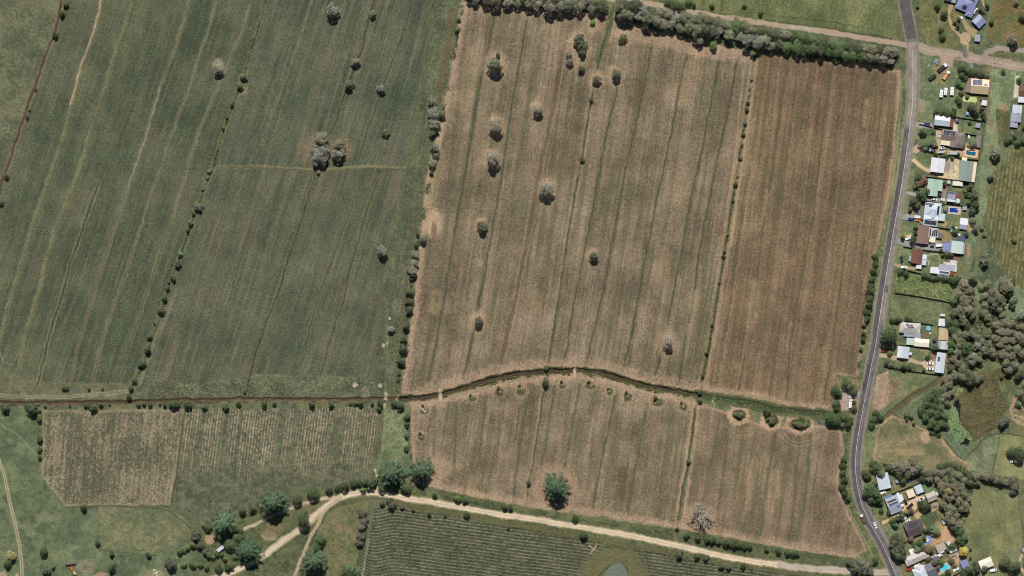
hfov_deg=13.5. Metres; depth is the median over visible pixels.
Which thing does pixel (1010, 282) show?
gum tree
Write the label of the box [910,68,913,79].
road patch
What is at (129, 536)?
pasture
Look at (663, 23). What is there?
gum tree
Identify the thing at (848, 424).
dense tree
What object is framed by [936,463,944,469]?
dense tree
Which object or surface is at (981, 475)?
gum tree
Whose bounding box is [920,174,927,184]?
red leaf shrub
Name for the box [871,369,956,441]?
pasture
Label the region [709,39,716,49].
bush
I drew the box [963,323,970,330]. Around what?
dense tree
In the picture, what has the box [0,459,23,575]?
dirt track
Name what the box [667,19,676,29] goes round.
gum tree
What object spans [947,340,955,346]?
leafy tree
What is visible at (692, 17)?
gum tree
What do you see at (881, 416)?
dense tree
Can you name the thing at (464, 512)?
bush
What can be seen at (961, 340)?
gum tree
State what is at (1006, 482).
gum tree
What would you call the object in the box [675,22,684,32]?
gum tree
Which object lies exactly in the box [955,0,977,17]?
house
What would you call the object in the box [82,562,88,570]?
brush pile
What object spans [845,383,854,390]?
dense tree
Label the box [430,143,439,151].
grey shrub
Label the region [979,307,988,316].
gum tree
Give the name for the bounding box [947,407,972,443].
lily pads
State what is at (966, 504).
gum tree
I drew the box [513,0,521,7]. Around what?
gum tree
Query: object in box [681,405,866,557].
mown field
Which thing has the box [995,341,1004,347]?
gum tree
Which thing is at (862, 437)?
road marking
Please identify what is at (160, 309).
olive tree
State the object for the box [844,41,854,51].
olive tree
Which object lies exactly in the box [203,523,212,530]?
dense tree
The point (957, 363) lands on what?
gum tree
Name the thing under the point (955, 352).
gum tree
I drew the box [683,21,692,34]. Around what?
gum tree
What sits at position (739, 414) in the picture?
bush
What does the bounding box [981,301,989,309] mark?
gum tree
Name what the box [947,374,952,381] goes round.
gum tree
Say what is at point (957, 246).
house
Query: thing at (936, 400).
dense tree
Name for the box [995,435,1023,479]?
paddock
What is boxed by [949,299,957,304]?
bush
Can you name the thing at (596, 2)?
gum tree
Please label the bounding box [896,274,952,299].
weeds
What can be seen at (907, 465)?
gum tree
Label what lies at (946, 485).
gum tree
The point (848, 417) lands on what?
dense tree
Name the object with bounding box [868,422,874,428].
dense tree
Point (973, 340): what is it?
undergrowth
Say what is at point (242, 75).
gum tree
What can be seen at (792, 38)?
dense tree
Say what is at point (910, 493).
shed
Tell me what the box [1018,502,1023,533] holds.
pasture
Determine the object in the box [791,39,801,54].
leafy tree
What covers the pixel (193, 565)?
dense tree
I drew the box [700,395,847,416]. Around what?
weeds
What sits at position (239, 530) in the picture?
dense tree
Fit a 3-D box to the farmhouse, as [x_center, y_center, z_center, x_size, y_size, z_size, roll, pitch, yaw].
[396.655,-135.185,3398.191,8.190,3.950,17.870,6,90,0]
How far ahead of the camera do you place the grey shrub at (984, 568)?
3395.21 m
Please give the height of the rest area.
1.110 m
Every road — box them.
[917,43,1023,71]
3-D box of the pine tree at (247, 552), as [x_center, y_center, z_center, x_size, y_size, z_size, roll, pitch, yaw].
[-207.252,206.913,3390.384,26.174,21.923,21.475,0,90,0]
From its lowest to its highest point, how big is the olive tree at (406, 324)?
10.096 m
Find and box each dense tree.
[39,546,47,555]
[188,561,195,567]
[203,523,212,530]
[223,539,237,549]
[233,533,242,541]
[236,524,242,533]
[292,494,301,504]
[297,509,309,526]
[306,487,319,500]
[663,0,670,4]
[669,0,679,9]
[679,1,685,9]
[788,30,798,42]
[794,31,807,44]
[801,44,810,56]
[830,47,843,57]
[831,386,840,396]
[831,415,841,426]
[832,400,840,407]
[836,411,843,419]
[841,378,848,388]
[842,413,852,422]
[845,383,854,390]
[845,420,850,427]
[850,388,857,395]
[853,41,862,54]
[856,50,865,62]
[861,469,868,478]
[861,489,870,498]
[862,473,871,479]
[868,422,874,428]
[868,495,875,503]
[869,416,877,422]
[869,460,876,467]
[871,556,878,563]
[872,409,879,416]
[872,464,881,473]
[876,414,883,420]
[879,327,897,344]
[890,517,895,524]
[894,471,902,479]
[898,478,905,483]
[909,235,916,243]
[915,172,921,180]
[918,406,925,415]
[919,474,925,481]
[919,501,929,509]
[920,194,926,201]
[921,398,931,408]
[923,392,934,401]
[924,407,934,416]
[929,402,938,410]
[931,344,938,350]
[931,386,941,396]
[933,108,939,115]
[933,425,940,431]
[934,394,941,403]
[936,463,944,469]
[939,33,945,39]
[940,10,947,17]
[943,461,949,468]
[944,109,950,117]
[945,319,952,328]
[949,275,957,284]
[950,460,957,469]
[952,228,958,233]
[957,64,965,71]
[958,72,964,78]
[960,570,966,575]
[961,348,968,354]
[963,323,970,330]
[964,66,971,73]
[966,472,972,479]
[969,68,976,75]
[977,68,984,77]
[1006,446,1016,456]
[1006,561,1021,571]
[1013,140,1020,145]
[1013,446,1023,461]
[1018,13,1023,20]
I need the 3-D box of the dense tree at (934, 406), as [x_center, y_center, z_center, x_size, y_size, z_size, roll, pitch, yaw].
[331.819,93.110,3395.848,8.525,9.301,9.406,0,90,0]
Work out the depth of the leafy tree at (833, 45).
3390.86 m
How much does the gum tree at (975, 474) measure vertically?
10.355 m
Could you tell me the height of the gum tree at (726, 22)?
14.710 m
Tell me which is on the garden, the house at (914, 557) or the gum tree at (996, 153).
the house at (914, 557)
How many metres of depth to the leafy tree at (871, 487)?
3391.20 m
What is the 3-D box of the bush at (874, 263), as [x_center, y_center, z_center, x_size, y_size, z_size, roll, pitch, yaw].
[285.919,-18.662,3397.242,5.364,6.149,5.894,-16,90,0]
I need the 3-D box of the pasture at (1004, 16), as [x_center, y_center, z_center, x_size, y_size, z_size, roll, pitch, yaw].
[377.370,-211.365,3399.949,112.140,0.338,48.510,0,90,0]
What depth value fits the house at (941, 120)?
3396.70 m
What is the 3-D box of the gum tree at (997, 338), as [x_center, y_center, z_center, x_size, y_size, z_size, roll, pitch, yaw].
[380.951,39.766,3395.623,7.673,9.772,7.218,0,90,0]
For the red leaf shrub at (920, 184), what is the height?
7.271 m
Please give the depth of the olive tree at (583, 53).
3392.99 m
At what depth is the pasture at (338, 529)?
3400.14 m
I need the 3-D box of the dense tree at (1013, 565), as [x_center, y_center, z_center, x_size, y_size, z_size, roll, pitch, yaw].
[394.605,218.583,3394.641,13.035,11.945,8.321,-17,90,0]
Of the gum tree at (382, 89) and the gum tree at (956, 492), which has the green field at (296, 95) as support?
the gum tree at (382, 89)
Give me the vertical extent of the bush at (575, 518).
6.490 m
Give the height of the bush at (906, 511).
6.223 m
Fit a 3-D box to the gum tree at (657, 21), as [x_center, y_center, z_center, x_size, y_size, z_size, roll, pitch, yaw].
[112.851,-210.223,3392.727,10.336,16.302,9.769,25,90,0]
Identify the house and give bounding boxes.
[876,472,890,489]
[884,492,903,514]
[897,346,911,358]
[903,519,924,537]
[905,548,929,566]
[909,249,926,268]
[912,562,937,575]
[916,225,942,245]
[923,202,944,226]
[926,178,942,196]
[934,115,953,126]
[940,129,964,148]
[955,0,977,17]
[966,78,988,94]
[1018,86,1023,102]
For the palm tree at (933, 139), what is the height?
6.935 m
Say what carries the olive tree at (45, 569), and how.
on the pasture at (129, 536)
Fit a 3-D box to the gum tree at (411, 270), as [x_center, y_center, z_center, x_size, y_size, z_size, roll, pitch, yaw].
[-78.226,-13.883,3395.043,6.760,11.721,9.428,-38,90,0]
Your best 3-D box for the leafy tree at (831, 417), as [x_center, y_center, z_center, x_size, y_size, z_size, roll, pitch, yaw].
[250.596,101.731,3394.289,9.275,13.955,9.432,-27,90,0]
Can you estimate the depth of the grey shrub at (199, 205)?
3395.45 m
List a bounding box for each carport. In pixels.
[906,338,913,344]
[952,181,962,185]
[975,34,979,41]
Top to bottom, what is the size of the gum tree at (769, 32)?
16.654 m
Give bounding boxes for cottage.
[899,322,920,338]
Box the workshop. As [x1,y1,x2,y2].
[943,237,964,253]
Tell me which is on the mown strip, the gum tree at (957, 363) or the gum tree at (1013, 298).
the gum tree at (1013, 298)
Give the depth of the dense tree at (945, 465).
3393.48 m
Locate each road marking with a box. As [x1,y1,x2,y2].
[851,336,889,571]
[855,97,912,574]
[857,131,910,575]
[860,336,899,572]
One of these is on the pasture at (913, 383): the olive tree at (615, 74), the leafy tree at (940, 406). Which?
the leafy tree at (940, 406)
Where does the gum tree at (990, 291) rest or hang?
on the mown strip
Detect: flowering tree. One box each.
[5,551,15,559]
[945,487,952,494]
[959,546,967,555]
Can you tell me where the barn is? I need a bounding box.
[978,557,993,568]
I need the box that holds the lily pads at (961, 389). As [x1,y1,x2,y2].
[955,386,962,395]
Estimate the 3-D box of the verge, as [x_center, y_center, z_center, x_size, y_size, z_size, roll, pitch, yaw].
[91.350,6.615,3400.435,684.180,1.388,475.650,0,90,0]
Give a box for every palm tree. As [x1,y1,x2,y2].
[913,545,921,552]
[917,139,925,147]
[924,136,931,146]
[929,135,936,141]
[930,524,940,534]
[967,137,977,146]
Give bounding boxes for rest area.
[839,388,860,413]
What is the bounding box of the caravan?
[950,86,953,94]
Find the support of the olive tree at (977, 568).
on the field at (992, 525)
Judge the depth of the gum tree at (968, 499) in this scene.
3393.41 m
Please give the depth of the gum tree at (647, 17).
3387.01 m
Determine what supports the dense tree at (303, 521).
on the verge
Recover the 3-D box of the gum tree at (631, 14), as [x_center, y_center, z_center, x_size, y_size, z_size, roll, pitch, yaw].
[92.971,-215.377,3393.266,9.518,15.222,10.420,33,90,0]
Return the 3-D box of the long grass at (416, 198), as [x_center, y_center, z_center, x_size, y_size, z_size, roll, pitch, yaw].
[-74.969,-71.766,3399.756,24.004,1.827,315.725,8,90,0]
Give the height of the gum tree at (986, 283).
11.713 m
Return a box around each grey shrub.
[164,557,176,568]
[191,529,200,538]
[193,202,203,210]
[196,541,204,548]
[202,547,208,554]
[354,539,363,545]
[356,532,365,540]
[357,508,366,517]
[358,523,365,531]
[359,517,368,524]
[379,499,384,505]
[388,501,396,508]
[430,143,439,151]
[675,550,682,558]
[907,459,916,465]
[974,374,983,383]
[981,566,987,572]
[998,417,1009,427]
[1008,476,1017,485]
[1009,481,1019,492]
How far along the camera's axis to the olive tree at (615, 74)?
3391.87 m
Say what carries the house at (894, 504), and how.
on the garden
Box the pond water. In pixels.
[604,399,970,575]
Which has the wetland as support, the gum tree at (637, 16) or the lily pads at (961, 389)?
the lily pads at (961, 389)
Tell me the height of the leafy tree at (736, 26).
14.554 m
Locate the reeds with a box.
[958,371,1010,438]
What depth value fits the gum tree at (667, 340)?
3392.20 m
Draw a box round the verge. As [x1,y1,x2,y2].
[194,0,1023,575]
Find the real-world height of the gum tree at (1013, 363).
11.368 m
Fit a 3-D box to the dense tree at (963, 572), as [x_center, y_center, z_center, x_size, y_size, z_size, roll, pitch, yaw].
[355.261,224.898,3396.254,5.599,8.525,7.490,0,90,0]
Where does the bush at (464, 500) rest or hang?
on the verge
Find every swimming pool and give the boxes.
[940,563,949,571]
[948,206,960,214]
[964,147,977,157]
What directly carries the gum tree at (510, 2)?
on the verge
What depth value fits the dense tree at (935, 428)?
3394.72 m
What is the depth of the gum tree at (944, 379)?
3393.70 m
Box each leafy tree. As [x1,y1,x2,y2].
[3,559,10,566]
[313,543,320,551]
[314,532,325,545]
[339,562,360,575]
[439,110,445,118]
[731,16,740,34]
[782,40,792,54]
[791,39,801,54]
[802,32,816,44]
[808,42,817,54]
[824,47,833,55]
[825,410,835,423]
[826,40,837,48]
[837,41,845,50]
[839,50,849,61]
[847,50,856,60]
[864,482,876,494]
[870,488,880,498]
[875,495,882,503]
[915,539,922,546]
[916,187,925,197]
[918,127,926,135]
[922,413,928,421]
[928,417,938,425]
[934,1,940,8]
[936,403,944,411]
[937,419,944,426]
[939,412,948,420]
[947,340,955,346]
[947,347,953,353]
[948,326,956,332]
[952,319,959,327]
[955,526,964,537]
[955,536,961,543]
[960,533,968,539]
[963,342,969,349]
[965,566,973,573]
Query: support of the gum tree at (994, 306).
on the mown strip
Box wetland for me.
[946,368,1019,460]
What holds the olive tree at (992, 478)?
on the ground at (992, 272)
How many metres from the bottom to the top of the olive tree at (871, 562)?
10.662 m
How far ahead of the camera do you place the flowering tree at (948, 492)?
3393.63 m
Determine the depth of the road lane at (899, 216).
3399.91 m
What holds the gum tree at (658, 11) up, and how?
on the ground at (992, 272)
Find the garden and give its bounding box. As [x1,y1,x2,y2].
[861,461,964,575]
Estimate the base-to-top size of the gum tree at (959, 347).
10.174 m
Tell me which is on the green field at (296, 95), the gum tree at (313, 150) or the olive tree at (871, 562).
the gum tree at (313, 150)
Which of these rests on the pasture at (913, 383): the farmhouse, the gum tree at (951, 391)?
the gum tree at (951, 391)
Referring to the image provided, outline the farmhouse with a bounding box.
[1010,105,1021,127]
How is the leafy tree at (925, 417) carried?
on the pasture at (913, 383)
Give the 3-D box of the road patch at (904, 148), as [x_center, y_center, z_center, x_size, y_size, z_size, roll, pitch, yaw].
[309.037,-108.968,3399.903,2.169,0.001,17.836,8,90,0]
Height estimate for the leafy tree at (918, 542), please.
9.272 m
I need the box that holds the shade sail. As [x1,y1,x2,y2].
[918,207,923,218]
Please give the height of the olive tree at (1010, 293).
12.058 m
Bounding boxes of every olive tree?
[0,404,8,412]
[26,403,37,414]
[42,565,50,573]
[89,404,97,411]
[139,359,146,367]
[144,343,150,352]
[157,307,165,313]
[174,260,181,267]
[396,356,405,365]
[399,343,407,352]
[400,335,406,343]
[402,321,409,330]
[404,298,414,305]
[405,289,412,295]
[405,306,413,313]
[474,315,483,325]
[476,221,487,231]
[486,57,503,70]
[550,0,560,4]
[562,0,576,11]
[573,34,584,43]
[577,38,587,48]
[578,48,585,55]
[578,66,584,71]
[588,252,598,259]
[595,1,607,14]
[612,69,620,79]
[621,0,632,12]
[628,0,642,12]
[646,6,655,14]
[699,24,711,36]
[703,15,712,24]
[706,25,717,37]
[756,24,765,35]
[772,29,780,41]
[773,39,783,49]
[812,38,821,46]
[815,44,826,57]
[821,37,827,47]
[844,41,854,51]
[846,557,853,566]
[855,569,863,575]
[866,558,873,567]
[874,43,886,54]
[884,463,893,470]
[888,539,897,548]
[890,533,898,540]
[891,546,899,555]
[894,551,904,559]
[896,542,905,550]
[898,535,904,544]
[903,470,911,478]
[909,197,917,204]
[913,202,920,208]
[924,469,933,477]
[931,560,938,565]
[933,410,942,419]
[947,364,956,371]
[950,524,956,531]
[963,369,970,376]
[965,375,975,385]
[966,183,973,189]
[966,479,973,485]
[967,102,976,111]
[967,189,978,199]
[968,206,975,215]
[970,200,979,208]
[973,564,979,571]
[988,475,994,482]
[999,554,1010,566]
[1004,288,1013,296]
[1014,369,1023,378]
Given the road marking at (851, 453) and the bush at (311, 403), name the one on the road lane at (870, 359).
the road marking at (851, 453)
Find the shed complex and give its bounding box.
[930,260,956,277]
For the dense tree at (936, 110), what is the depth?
3395.70 m
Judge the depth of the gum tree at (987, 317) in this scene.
3392.90 m
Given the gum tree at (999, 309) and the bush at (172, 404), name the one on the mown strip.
the gum tree at (999, 309)
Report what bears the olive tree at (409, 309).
on the rough grass at (410, 208)
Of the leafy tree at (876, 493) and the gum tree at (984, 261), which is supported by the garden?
the leafy tree at (876, 493)
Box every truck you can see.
[937,62,947,72]
[942,70,949,79]
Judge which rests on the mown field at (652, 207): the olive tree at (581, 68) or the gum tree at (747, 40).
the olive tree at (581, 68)
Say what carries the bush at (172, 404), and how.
on the ground at (992, 272)
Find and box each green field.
[0,0,265,385]
[136,169,401,391]
[216,0,433,168]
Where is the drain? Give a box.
[0,368,825,417]
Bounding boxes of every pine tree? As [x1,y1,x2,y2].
[210,506,236,539]
[232,538,264,564]
[256,489,289,516]
[299,546,327,575]
[375,459,407,489]
[408,455,435,484]
[543,471,571,505]
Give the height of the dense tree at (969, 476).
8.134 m
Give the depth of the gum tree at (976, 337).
3392.67 m
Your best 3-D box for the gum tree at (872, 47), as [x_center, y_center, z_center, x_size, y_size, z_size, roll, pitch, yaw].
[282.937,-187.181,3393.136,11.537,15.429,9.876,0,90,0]
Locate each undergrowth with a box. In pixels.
[132,1,266,384]
[256,479,795,558]
[395,5,464,393]
[548,11,610,361]
[615,11,898,64]
[703,86,752,374]
[857,259,875,369]
[937,462,1011,527]
[941,289,1022,392]
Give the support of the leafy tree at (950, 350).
on the ground at (992, 272)
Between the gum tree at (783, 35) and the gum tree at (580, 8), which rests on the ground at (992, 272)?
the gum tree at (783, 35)
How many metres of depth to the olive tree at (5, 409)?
3393.21 m
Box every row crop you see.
[359,506,797,575]
[987,149,1023,288]
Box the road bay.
[872,515,888,542]
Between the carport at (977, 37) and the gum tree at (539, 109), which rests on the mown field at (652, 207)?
the gum tree at (539, 109)
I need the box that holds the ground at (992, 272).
[0,0,1023,575]
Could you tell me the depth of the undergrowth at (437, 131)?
3399.47 m
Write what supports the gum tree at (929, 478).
on the garden
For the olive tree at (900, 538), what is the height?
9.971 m
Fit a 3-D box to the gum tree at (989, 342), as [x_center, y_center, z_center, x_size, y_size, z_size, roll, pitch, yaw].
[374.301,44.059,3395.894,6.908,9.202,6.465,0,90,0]
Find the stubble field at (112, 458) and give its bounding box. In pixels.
[42,409,185,506]
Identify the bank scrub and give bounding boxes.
[1,398,408,408]
[403,366,695,396]
[443,370,687,398]
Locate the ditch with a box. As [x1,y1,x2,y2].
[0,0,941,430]
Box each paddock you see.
[873,414,971,475]
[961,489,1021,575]
[970,434,999,472]
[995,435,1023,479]
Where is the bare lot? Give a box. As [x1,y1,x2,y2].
[873,371,901,409]
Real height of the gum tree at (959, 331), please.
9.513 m
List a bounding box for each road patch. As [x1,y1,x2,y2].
[857,436,861,450]
[863,364,870,386]
[879,284,888,291]
[892,228,897,244]
[902,138,906,160]
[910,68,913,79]
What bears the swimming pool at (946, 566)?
in the yard at (952, 168)
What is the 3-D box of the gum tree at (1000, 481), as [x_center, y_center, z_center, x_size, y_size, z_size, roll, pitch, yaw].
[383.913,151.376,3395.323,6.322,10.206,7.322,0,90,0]
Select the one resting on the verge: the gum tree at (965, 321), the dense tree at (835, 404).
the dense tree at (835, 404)
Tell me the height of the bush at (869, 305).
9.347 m
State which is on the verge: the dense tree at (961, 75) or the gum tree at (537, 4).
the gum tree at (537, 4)
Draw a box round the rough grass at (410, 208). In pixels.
[134,0,1012,397]
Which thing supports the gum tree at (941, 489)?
on the garden
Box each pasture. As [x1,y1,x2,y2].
[0,0,129,401]
[0,410,197,575]
[302,501,367,575]
[642,0,905,37]
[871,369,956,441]
[920,0,1023,49]
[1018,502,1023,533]
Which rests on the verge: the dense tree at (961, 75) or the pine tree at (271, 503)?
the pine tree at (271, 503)
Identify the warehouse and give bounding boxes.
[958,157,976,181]
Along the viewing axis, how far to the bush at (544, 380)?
3394.04 m
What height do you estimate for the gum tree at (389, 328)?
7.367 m
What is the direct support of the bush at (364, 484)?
on the verge
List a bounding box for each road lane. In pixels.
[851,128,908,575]
[856,324,892,557]
[880,126,914,319]
[899,0,916,38]
[906,42,916,125]
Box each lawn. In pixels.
[881,53,982,553]
[963,96,976,102]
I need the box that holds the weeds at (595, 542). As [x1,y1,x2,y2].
[397,503,799,574]
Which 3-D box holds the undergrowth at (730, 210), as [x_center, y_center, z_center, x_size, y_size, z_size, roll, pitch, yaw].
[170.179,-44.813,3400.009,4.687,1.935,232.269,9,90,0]
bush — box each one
[52,30,57,37]
[80,504,86,510]
[108,563,115,570]
[168,401,175,407]
[184,401,191,408]
[215,563,222,570]
[224,563,229,571]
[238,507,245,514]
[248,506,256,512]
[308,399,314,406]
[325,486,332,492]
[328,401,333,407]
[339,482,348,490]
[350,481,355,487]
[356,480,361,486]
[362,477,369,486]
[367,477,376,487]
[378,484,386,491]
[381,129,389,136]
[395,402,403,409]
[399,483,407,491]
[403,414,409,420]
[404,486,410,493]
[453,496,460,501]
[462,496,468,503]
[463,511,470,517]
[542,377,548,385]
[572,514,578,521]
[579,532,587,538]
[618,33,627,42]
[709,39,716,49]
[709,537,715,543]
[722,539,728,546]
[731,540,737,548]
[736,412,743,417]
[750,50,756,55]
[762,406,770,416]
[769,417,775,424]
[798,421,803,428]
[838,463,846,469]
[838,484,846,491]
[840,456,847,462]
[840,477,847,483]
[842,490,847,496]
[863,308,870,315]
[865,302,872,308]
[866,288,874,295]
[866,295,873,301]
[867,282,874,287]
[868,276,875,282]
[870,268,877,274]
[871,254,878,259]
[872,261,878,267]
[899,511,904,519]
[900,363,907,369]
[903,509,909,515]
[945,569,950,575]
[948,556,954,563]
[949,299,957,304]
[1015,400,1021,406]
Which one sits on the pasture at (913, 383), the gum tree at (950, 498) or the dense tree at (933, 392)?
the dense tree at (933, 392)
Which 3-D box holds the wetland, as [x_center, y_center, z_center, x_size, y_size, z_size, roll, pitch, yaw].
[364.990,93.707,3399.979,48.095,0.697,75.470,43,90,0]
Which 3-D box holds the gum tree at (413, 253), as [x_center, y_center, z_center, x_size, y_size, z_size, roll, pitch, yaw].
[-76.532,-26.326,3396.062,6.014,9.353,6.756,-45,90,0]
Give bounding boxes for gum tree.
[214,64,223,74]
[240,73,247,79]
[311,146,317,153]
[312,142,322,149]
[312,149,328,162]
[312,157,319,166]
[315,132,327,144]
[317,144,329,154]
[326,2,339,16]
[331,148,345,157]
[333,139,345,149]
[345,80,354,88]
[350,58,360,65]
[369,10,375,16]
[376,85,384,91]
[376,245,387,256]
[387,326,394,331]
[407,265,416,275]
[410,251,418,258]
[410,258,418,267]
[419,235,426,242]
[427,106,439,119]
[428,95,436,105]
[429,118,440,129]
[429,129,435,136]
[429,159,436,166]
[487,151,500,166]
[488,119,501,133]
[489,0,500,6]
[503,0,513,8]
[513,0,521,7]
[522,0,533,7]
[531,0,543,9]
[532,105,542,115]
[538,182,554,194]
[543,0,556,13]
[553,1,567,12]
[565,50,572,57]
[574,0,585,11]
[582,0,591,5]
[587,3,595,12]
[591,0,599,4]
[592,75,601,81]
[613,0,626,13]
[617,8,630,21]
[625,10,636,21]
[634,12,641,20]
[638,6,647,16]
[641,12,654,27]
[649,15,661,26]
[655,8,664,15]
[656,17,668,28]
[662,7,672,19]
[663,335,672,349]
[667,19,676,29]
[670,11,680,22]
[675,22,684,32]
[679,10,690,22]
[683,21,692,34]
[689,14,698,24]
[691,23,703,37]
[695,36,702,43]
[696,11,707,25]
[712,16,720,27]
[715,26,725,37]
[718,18,731,31]
[724,28,735,40]
[735,31,743,40]
[739,19,747,31]
[740,33,754,46]
[745,23,758,35]
[750,35,762,48]
[758,33,770,47]
[763,25,775,39]
[766,41,775,49]
[778,29,791,40]
[850,562,860,571]
[854,555,866,566]
[860,44,870,54]
[861,561,870,574]
[863,50,873,62]
[865,44,878,54]
[867,567,873,575]
[871,52,880,62]
[877,469,884,476]
[878,54,888,65]
[881,46,895,58]
[886,57,894,64]
[890,461,899,471]
[892,47,898,56]
[897,463,906,473]
[903,460,910,469]
[909,466,918,475]
[914,463,924,470]
[919,467,928,474]
[925,476,932,482]
[932,468,938,475]
[934,476,939,483]
[937,469,944,477]
[937,480,943,488]
[939,385,946,392]
[939,487,944,493]
[939,500,946,508]
[940,392,950,399]
[940,474,947,482]
[941,376,947,382]
[942,492,948,499]
[943,381,952,388]
[943,480,949,487]
[943,503,952,510]
[945,466,951,476]
[945,510,952,518]
[946,494,954,501]
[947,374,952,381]
[947,388,954,395]
[947,475,956,482]
[947,517,956,525]
[949,482,957,489]
[949,505,956,513]
[950,355,956,362]
[950,469,957,477]
[951,333,958,340]
[951,370,959,379]
[951,512,960,519]
[952,489,959,497]
[953,349,960,355]
[953,360,961,368]
[954,289,962,298]
[954,304,964,315]
[954,341,961,349]
[955,471,963,480]
[955,496,964,505]
[955,519,962,527]
[956,328,961,337]
[957,336,965,344]
[957,483,964,492]
[957,505,963,512]
[958,365,965,373]
[958,372,966,380]
[958,490,968,498]
[959,279,969,290]
[959,293,968,304]
[959,313,966,321]
[959,319,968,325]
[960,330,968,338]
[960,477,967,483]
[961,500,968,507]
[962,299,971,308]
[963,305,973,316]
[964,287,974,295]
[964,494,971,502]
[967,328,975,337]
[968,272,977,281]
[969,217,976,223]
[969,311,976,319]
[969,359,976,365]
[970,352,976,360]
[972,225,978,231]
[972,470,979,480]
[973,333,981,341]
[973,341,980,349]
[975,356,983,362]
[976,472,983,478]
[978,337,985,344]
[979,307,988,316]
[980,250,988,259]
[980,257,988,266]
[980,292,988,300]
[980,345,988,353]
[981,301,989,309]
[982,473,989,480]
[983,279,993,289]
[983,329,989,338]
[984,313,991,320]
[985,340,991,346]
[986,296,993,303]
[987,172,993,179]
[987,286,997,295]
[987,347,996,354]
[990,146,1000,158]
[990,301,998,309]
[992,293,1004,304]
[992,320,1001,329]
[992,334,1000,342]
[995,306,1002,312]
[995,327,1005,336]
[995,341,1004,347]
[997,349,1008,358]
[997,476,1003,484]
[999,276,1008,285]
[999,278,1014,295]
[999,311,1005,317]
[999,318,1008,326]
[1000,298,1006,306]
[1000,336,1008,344]
[1002,359,1010,367]
[1003,479,1008,485]
[1004,327,1014,335]
[1004,366,1013,374]
[1005,320,1015,329]
[1005,344,1012,351]
[1005,352,1015,360]
[1007,33,1018,44]
[1007,337,1016,343]
[1009,296,1017,304]
[1009,360,1018,369]
[1013,344,1020,352]
[1014,331,1022,340]
[1015,323,1023,329]
[1015,388,1023,396]
[1017,308,1023,318]
[1017,349,1023,356]
[1019,380,1023,389]
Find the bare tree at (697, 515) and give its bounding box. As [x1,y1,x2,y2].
[687,502,714,527]
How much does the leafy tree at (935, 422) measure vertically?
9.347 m
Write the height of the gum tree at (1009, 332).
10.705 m
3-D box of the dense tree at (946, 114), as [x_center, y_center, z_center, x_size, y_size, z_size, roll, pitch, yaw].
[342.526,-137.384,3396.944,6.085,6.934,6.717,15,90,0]
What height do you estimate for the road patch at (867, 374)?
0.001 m
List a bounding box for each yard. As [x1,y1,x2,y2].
[902,122,980,574]
[1010,395,1023,425]
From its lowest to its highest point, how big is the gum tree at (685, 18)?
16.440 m
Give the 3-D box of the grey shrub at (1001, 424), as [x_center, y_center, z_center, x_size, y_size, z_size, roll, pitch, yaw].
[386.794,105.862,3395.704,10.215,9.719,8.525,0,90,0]
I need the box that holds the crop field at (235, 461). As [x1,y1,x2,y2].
[171,407,382,525]
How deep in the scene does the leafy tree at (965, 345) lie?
3393.04 m
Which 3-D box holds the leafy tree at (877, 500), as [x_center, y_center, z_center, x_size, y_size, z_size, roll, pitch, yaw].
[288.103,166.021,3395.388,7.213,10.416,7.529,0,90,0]
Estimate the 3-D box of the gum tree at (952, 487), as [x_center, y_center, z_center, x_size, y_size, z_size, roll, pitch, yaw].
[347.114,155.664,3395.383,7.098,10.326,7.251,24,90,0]
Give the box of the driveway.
[879,2,1019,524]
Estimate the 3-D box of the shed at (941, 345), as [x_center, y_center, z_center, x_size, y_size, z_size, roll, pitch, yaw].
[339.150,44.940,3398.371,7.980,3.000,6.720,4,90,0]
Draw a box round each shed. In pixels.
[906,488,915,497]
[914,338,928,346]
[914,484,924,493]
[925,491,937,502]
[930,157,944,172]
[935,352,945,372]
[935,542,945,552]
[938,319,944,325]
[938,327,948,339]
[938,341,947,349]
[947,191,955,201]
[959,218,967,229]
[960,559,969,568]
[972,14,985,27]
[975,135,981,147]
[981,100,986,105]
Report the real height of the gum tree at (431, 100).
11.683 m
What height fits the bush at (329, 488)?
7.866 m
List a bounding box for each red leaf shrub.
[915,181,923,187]
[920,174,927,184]
[924,546,931,554]
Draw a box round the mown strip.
[962,69,1023,337]
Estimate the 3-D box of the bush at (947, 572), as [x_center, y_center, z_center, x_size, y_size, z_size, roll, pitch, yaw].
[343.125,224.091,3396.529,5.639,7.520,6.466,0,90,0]
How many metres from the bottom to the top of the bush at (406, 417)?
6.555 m
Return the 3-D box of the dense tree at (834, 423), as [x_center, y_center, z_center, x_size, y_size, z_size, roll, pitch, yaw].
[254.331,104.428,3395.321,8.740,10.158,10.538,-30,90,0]
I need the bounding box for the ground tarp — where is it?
[922,535,932,544]
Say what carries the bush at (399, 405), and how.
on the ground at (992, 272)
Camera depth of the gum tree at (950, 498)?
3393.48 m
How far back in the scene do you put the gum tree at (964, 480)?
3393.14 m
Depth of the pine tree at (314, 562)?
3387.42 m
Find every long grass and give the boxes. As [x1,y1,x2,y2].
[137,375,379,396]
[377,1,456,395]
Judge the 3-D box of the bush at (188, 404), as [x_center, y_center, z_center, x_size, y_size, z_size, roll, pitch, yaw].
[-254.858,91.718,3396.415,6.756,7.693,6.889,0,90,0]
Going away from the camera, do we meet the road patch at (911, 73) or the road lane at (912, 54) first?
the road patch at (911, 73)
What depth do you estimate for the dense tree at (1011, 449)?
3393.30 m
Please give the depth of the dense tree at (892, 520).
3395.05 m
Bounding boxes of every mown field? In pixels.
[402,2,753,394]
[411,376,695,527]
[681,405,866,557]
[705,52,900,409]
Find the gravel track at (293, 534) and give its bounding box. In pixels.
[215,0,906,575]

